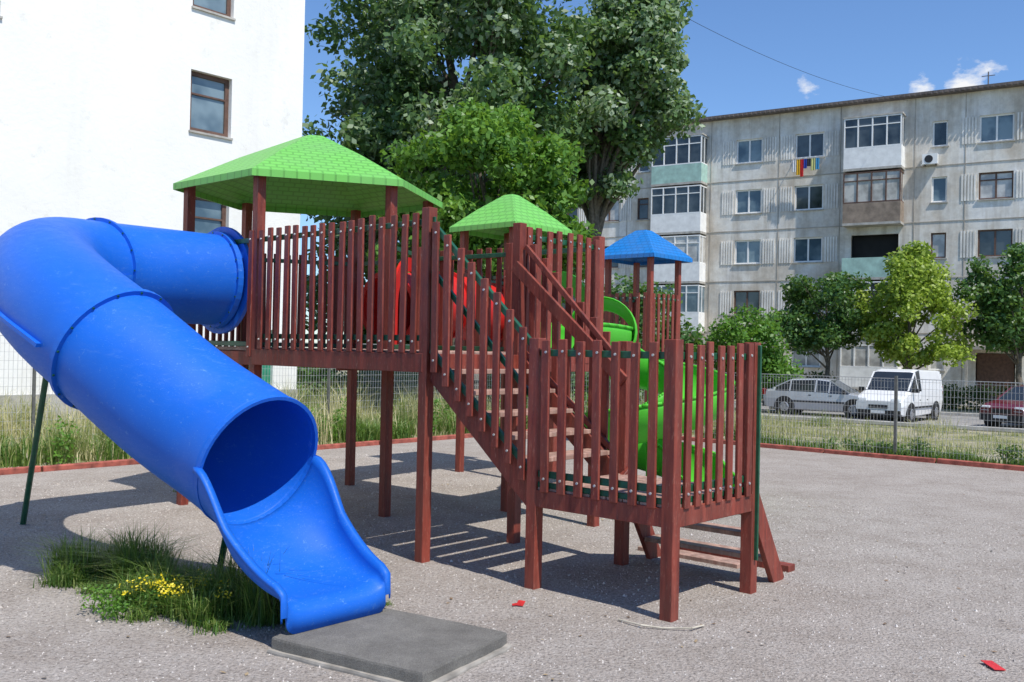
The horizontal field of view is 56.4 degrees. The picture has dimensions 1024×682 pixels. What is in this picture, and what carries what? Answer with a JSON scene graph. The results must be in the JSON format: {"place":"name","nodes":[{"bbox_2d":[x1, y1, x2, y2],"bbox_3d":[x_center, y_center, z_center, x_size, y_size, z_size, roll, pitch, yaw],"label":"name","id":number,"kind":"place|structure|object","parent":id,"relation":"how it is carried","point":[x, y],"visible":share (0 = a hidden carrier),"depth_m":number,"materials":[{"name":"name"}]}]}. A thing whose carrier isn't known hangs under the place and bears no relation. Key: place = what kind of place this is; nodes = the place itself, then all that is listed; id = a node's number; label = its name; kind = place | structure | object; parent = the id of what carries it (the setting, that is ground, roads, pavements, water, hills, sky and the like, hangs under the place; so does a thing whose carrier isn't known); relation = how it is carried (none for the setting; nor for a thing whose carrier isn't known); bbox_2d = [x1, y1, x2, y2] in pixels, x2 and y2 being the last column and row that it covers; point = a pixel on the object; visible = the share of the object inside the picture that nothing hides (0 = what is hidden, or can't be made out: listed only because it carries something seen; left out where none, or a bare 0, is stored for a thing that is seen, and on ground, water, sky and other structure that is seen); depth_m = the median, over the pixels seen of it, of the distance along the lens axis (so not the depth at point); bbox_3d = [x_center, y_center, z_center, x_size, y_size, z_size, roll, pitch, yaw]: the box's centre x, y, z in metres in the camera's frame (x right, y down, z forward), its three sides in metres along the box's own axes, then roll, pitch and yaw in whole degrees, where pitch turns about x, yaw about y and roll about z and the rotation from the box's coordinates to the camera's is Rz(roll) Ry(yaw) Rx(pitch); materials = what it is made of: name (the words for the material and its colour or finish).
{"place":"outdoors","nodes":[
{"label":"outdoors","id":0,"kind":"place"},
{"bbox_2d":[0,438,1023,681],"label":"playground gravel","id":1,"kind":"structure","parent":0,"point":[909,489],"depth_m":7.41,"materials":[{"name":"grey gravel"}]},
{"bbox_2d":[12,519,338,635],"bbox_3d":[-2.423,1.541,6.857,3.274,0.538,1.661,1,-1,42],"label":"grass tuft","id":2,"kind":"object","parent":1,"relation":"on","point":[117,563],"visible":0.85,"depth_m":6.52,"materials":[{"name":"green plant"}]},
{"bbox_2d":[267,608,511,681],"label":"rubber landing mat","id":3,"kind":"object","parent":1,"relation":"on","point":[387,645],"visible":0.91,"depth_m":5.49,"materials":[{"name":"grey rubber"}]},
{"bbox_2d":[618,618,704,628],"bbox_3d":[0.975,1.860,6.270,0.568,0.020,0.140,1,-1,11],"label":"dry twig","id":4,"kind":"object","parent":1,"relation":"on","point":[644,625],"visible":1,"depth_m":6.21,"materials":[{"name":"beige wood"}]},
{"bbox_2d":[512,600,1005,670],"bbox_3d":[1.445,1.871,6.162,3.094,0.016,0.156,1,-1,23],"label":"litter scrap","id":5,"kind":"object","parent":1,"relation":"on","point":[992,665],"visible":1,"depth_m":5.61,"materials":[{"name":"red paper"}]},
{"bbox_2d":[1,369,1023,467],"bbox_3d":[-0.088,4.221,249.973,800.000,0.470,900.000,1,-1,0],"label":"ground","id":6,"kind":"structure","parent":0,"point":[950,438],"depth_m":27.45,"materials":[{"name":"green plant"}]},
{"bbox_2d":[0,0,304,394],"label":"walls","id":7,"kind":"structure","parent":6,"relation":"on","point":[95,95],"depth_m":20.49,"materials":[{"name":"white paint"}]},
{"bbox_2d":[0,5,297,425],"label":"plinth and sills","id":8,"kind":"structure","parent":7,"relation":"attached to","point":[192,131],"depth_m":19.35,"materials":[{"name":"concrete"}]},
{"bbox_2d":[190,0,230,226],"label":"window frames","id":9,"kind":"structure","parent":7,"relation":"attached to","point":[225,82],"depth_m":22.29,"materials":[{"name":"white plastic"}]},
{"bbox_2d":[191,0,225,232],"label":"window glass","id":10,"kind":"object","parent":9,"relation":"in","point":[207,114],"visible":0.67,"depth_m":22.07,"materials":[{"name":"glass"}]},
{"bbox_2d":[262,365,269,383],"bbox_3d":[-6.224,0.771,23.005,0.080,2.100,0.900,1,-1,41],"label":"green door","id":11,"kind":"structure","parent":7,"relation":"attached to","point":[265,373],"depth_m":23.23,"materials":[{"name":"paint"}]},
{"bbox_2d":[80,565,248,625],"bbox_3d":[-2.279,1.728,6.397,1.009,0.325,0.872,1,-1,27],"label":"weed plant","id":12,"kind":"object","parent":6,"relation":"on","point":[118,604],"visible":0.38,"depth_m":6.31,"materials":[{"name":"green plant"}]},
{"bbox_2d":[116,569,249,601],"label":"yellow wildflowers","id":13,"kind":"object","parent":12,"relation":"on","point":[161,591],"visible":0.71,"depth_m":6.30,"materials":[{"name":"yellow plant"}]},
{"bbox_2d":[0,335,478,447],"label":"wire fence","id":14,"kind":"object","parent":6,"relation":"on","point":[328,388],"visible":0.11,"depth_m":19.28,"materials":[{"name":"metal"}]},
{"bbox_2d":[43,390,587,464],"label":"tall weeds","id":15,"kind":"object","parent":6,"relation":"on","point":[338,417],"visible":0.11,"depth_m":17.30,"materials":[{"name":"green plant"}]},
{"bbox_2d":[306,217,414,395],"bbox_3d":[-3.417,-1.177,33.978,8.734,7.404,5.694,1,-1,0],"label":"plum tree","id":16,"kind":"object","parent":6,"relation":"on","point":[316,309],"visible":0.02,"depth_m":33.63,"materials":[{"name":"green plant"}]},
{"bbox_2d":[0,378,763,467],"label":"meadow grass","id":17,"kind":"structure","parent":6,"relation":"on","point":[407,405],"depth_m":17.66,"materials":[{"name":"green plant"}]},
{"bbox_2d":[300,0,601,350],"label":"poplar tree","id":18,"kind":"object","parent":6,"relation":"on","point":[408,96],"visible":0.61,"depth_m":28.51,"materials":[{"name":"green plant"}]},
{"bbox_2d":[296,367,659,407],"bbox_3d":[-0.598,1.550,28.181,12.403,2.213,4.504,1,-1,-13],"label":"shrub mass","id":19,"kind":"object","parent":6,"relation":"on","point":[322,373],"visible":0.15,"depth_m":26.75,"materials":[{"name":"green plant"}]},
{"bbox_2d":[365,97,600,401],"bbox_3d":[-0.681,-2.139,24.906,6.116,8.767,4.977,1,-1,0],"label":"maple tree","id":20,"kind":"object","parent":6,"relation":"on","point":[497,144],"visible":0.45,"depth_m":23.79,"materials":[{"name":"green plant"}]},
{"bbox_2d":[173,135,794,622],"bbox_3d":[1.785,-0.119,12.861,7.239,4.283,10.965,1,-1,39],"label":"playground climbing frame","id":21,"kind":"object","parent":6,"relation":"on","point":[523,359],"visible":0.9,"depth_m":8.27,"materials":[{"name":"brown wood"}]},
{"bbox_2d":[0,217,390,633],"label":"blue tube slide","id":22,"kind":"object","parent":21,"relation":"on","point":[98,315],"visible":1,"depth_m":6.70,"materials":[{"name":"plastic"}]},
{"bbox_2d":[363,272,504,344],"bbox_3d":[-0.949,-0.434,12.800,0.940,1.029,2.227,1,-1,35],"label":"red crawl tube","id":23,"kind":"object","parent":21,"relation":"on","point":[493,286],"visible":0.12,"depth_m":12.55,"materials":[{"name":"plastic"}]},
{"bbox_2d":[540,271,734,486],"bbox_3d":[1.300,0.665,11.524,3.096,2.783,2.090,2,-1,-33],"label":"green spiral slide","id":24,"kind":"object","parent":21,"relation":"on","point":[619,332],"visible":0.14,"depth_m":11.56,"materials":[{"name":"plastic"}]},
{"bbox_2d":[0,429,1023,474],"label":"kerb","id":25,"kind":"structure","parent":6,"relation":"on","point":[45,468],"depth_m":16.48,"materials":[{"name":"red concrete"}]},
{"bbox_2d":[535,0,707,373],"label":"poplar tree","id":26,"kind":"object","parent":6,"relation":"on","point":[631,100],"visible":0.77,"depth_m":30.84,"materials":[{"name":"green plant"}]},
{"bbox_2d":[603,272,711,392],"bbox_3d":[4.873,0.045,40.148,5.228,5.838,6.015,2,-1,-32],"label":"plum tree","id":27,"kind":"object","parent":6,"relation":"on","point":[687,324],"visible":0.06,"depth_m":39.30,"materials":[{"name":"green plant"}]},
{"bbox_2d":[296,368,1023,463],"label":"wire fence","id":28,"kind":"object","parent":6,"relation":"on","point":[896,401],"visible":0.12,"depth_m":17.25,"materials":[{"name":"metal"}]},
{"bbox_2d":[693,303,803,396],"bbox_3d":[9.187,0.747,38.024,4.494,4.512,3.821,1,-1,28],"label":"elder bush","id":29,"kind":"object","parent":6,"relation":"on","point":[775,360],"visible":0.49,"depth_m":37.13,"materials":[{"name":"green plant"}]},
{"bbox_2d":[734,368,835,401],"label":"hedge","id":30,"kind":"object","parent":6,"relation":"on","point":[819,374],"visible":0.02,"depth_m":42.38,"materials":[{"name":"green plant"}]},
{"bbox_2d":[561,72,1023,404],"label":"apartment block","id":31,"kind":"structure","parent":6,"relation":"on","point":[736,209],"depth_m":49.63,"materials":[{"name":"concrete"}]},
{"bbox_2d":[660,3,907,100],"bbox_3d":[12.239,-11.481,39.361,0.014,1.459,22.304,1,-1,42],"label":"overhead cable","id":32,"kind":"object","parent":31,"relation":"attached to","point":[787,65],"visible":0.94,"depth_m":37.92,"materials":[{"name":"black rubber"}]},
{"bbox_2d":[567,169,1013,313],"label":"brown window frames","id":33,"kind":"structure","parent":31,"relation":"in","point":[900,194],"depth_m":47.30,"materials":[{"name":"brown wood"}]},
{"bbox_2d":[791,157,824,176],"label":"laundry line","id":34,"kind":"object","parent":31,"relation":"attached to","point":[798,165],"visible":1,"depth_m":50.10,"materials":[{"name":"fabric"}]},
{"bbox_2d":[639,113,1014,369],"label":"white window frames","id":35,"kind":"structure","parent":31,"relation":"in","point":[901,137],"depth_m":50.81,"materials":[{"name":"plastic"}]},
{"bbox_2d":[921,153,938,166],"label":"air conditioner unit","id":36,"kind":"object","parent":31,"relation":"attached to","point":[930,159],"visible":1,"depth_m":47.00,"materials":[{"name":"white metal"}]},
{"bbox_2d":[977,353,1014,400],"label":"entrance door","id":37,"kind":"structure","parent":31,"relation":"in","point":[993,368],"depth_m":45.72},
{"bbox_2d":[756,270,880,378],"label":"plum tree","id":38,"kind":"object","parent":6,"relation":"on","point":[802,332],"visible":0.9,"depth_m":41.23,"materials":[{"name":"green plant"}]},
{"bbox_2d":[683,422,1023,460],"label":"fence line weeds","id":39,"kind":"object","parent":6,"relation":"on","point":[880,445],"visible":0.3,"depth_m":17.36,"materials":[{"name":"green plant"}]},
{"bbox_2d":[703,431,1023,465],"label":"kerb weeds","id":40,"kind":"object","parent":6,"relation":"on","point":[971,457],"visible":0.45,"depth_m":17.00,"materials":[{"name":"green plant"}]},
{"bbox_2d":[847,240,979,369],"bbox_3d":[16.976,-0.546,40.038,5.218,7.451,4.402,1,-1,0],"label":"linden tree","id":41,"kind":"object","parent":6,"relation":"on","point":[916,279],"visible":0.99,"depth_m":39.31,"materials":[{"name":"green plant"}]},
{"bbox_2d":[862,383,1010,409],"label":"hedge","id":42,"kind":"object","parent":6,"relation":"on","point":[947,393],"visible":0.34,"depth_m":42.97,"materials":[{"name":"green plant"}]},
{"bbox_2d":[949,242,1023,385],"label":"plum tree","id":43,"kind":"object","parent":6,"relation":"on","point":[997,323],"visible":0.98,"depth_m":39.33,"materials":[{"name":"green plant"}]},
{"bbox_2d":[337,378,979,407],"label":"pavement","id":44,"kind":"structure","parent":0,"point":[967,406],"depth_m":44.37,"materials":[{"name":"concrete"}]},
{"bbox_2d":[299,0,1023,347],"label":"sky","id":45,"kind":"structure","parent":0,"point":[879,47],"materials":[{"name":"blue"}]},
{"bbox_2d":[734,405,1023,428],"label":"road","id":46,"kind":"structure","parent":0,"point":[966,420],"depth_m":35.34,"materials":[{"name":"grey asphalt"}]},
{"bbox_2d":[762,378,859,417],"bbox_3d":[11.849,2.146,36.390,4.220,1.450,2.060,1,-1,32],"label":"parked car","id":47,"kind":"object","parent":46,"relation":"on","point":[807,398],"visible":0.6,"depth_m":35.90,"materials":[{"name":"silver metal"}]},
{"bbox_2d":[734,402,1023,432],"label":"road kerb","id":48,"kind":"structure","parent":46,"relation":"on","point":[975,428],"depth_m":31.81,"materials":[{"name":"concrete"}]},
{"bbox_2d":[856,369,942,421],"bbox_3d":[13.966,1.953,34.391,2.080,1.890,4.270,1,-1,41],"label":"parked van","id":49,"kind":"object","parent":46,"relation":"on","point":[906,375],"visible":0.85,"depth_m":33.50,"materials":[{"name":"white paint"}]},
{"bbox_2d":[979,385,1023,426],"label":"parked car","id":50,"kind":"object","parent":46,"relation":"on","point":[1015,417],"visible":0.69,"depth_m":31.62,"materials":[{"name":"red paint"}]}
]}

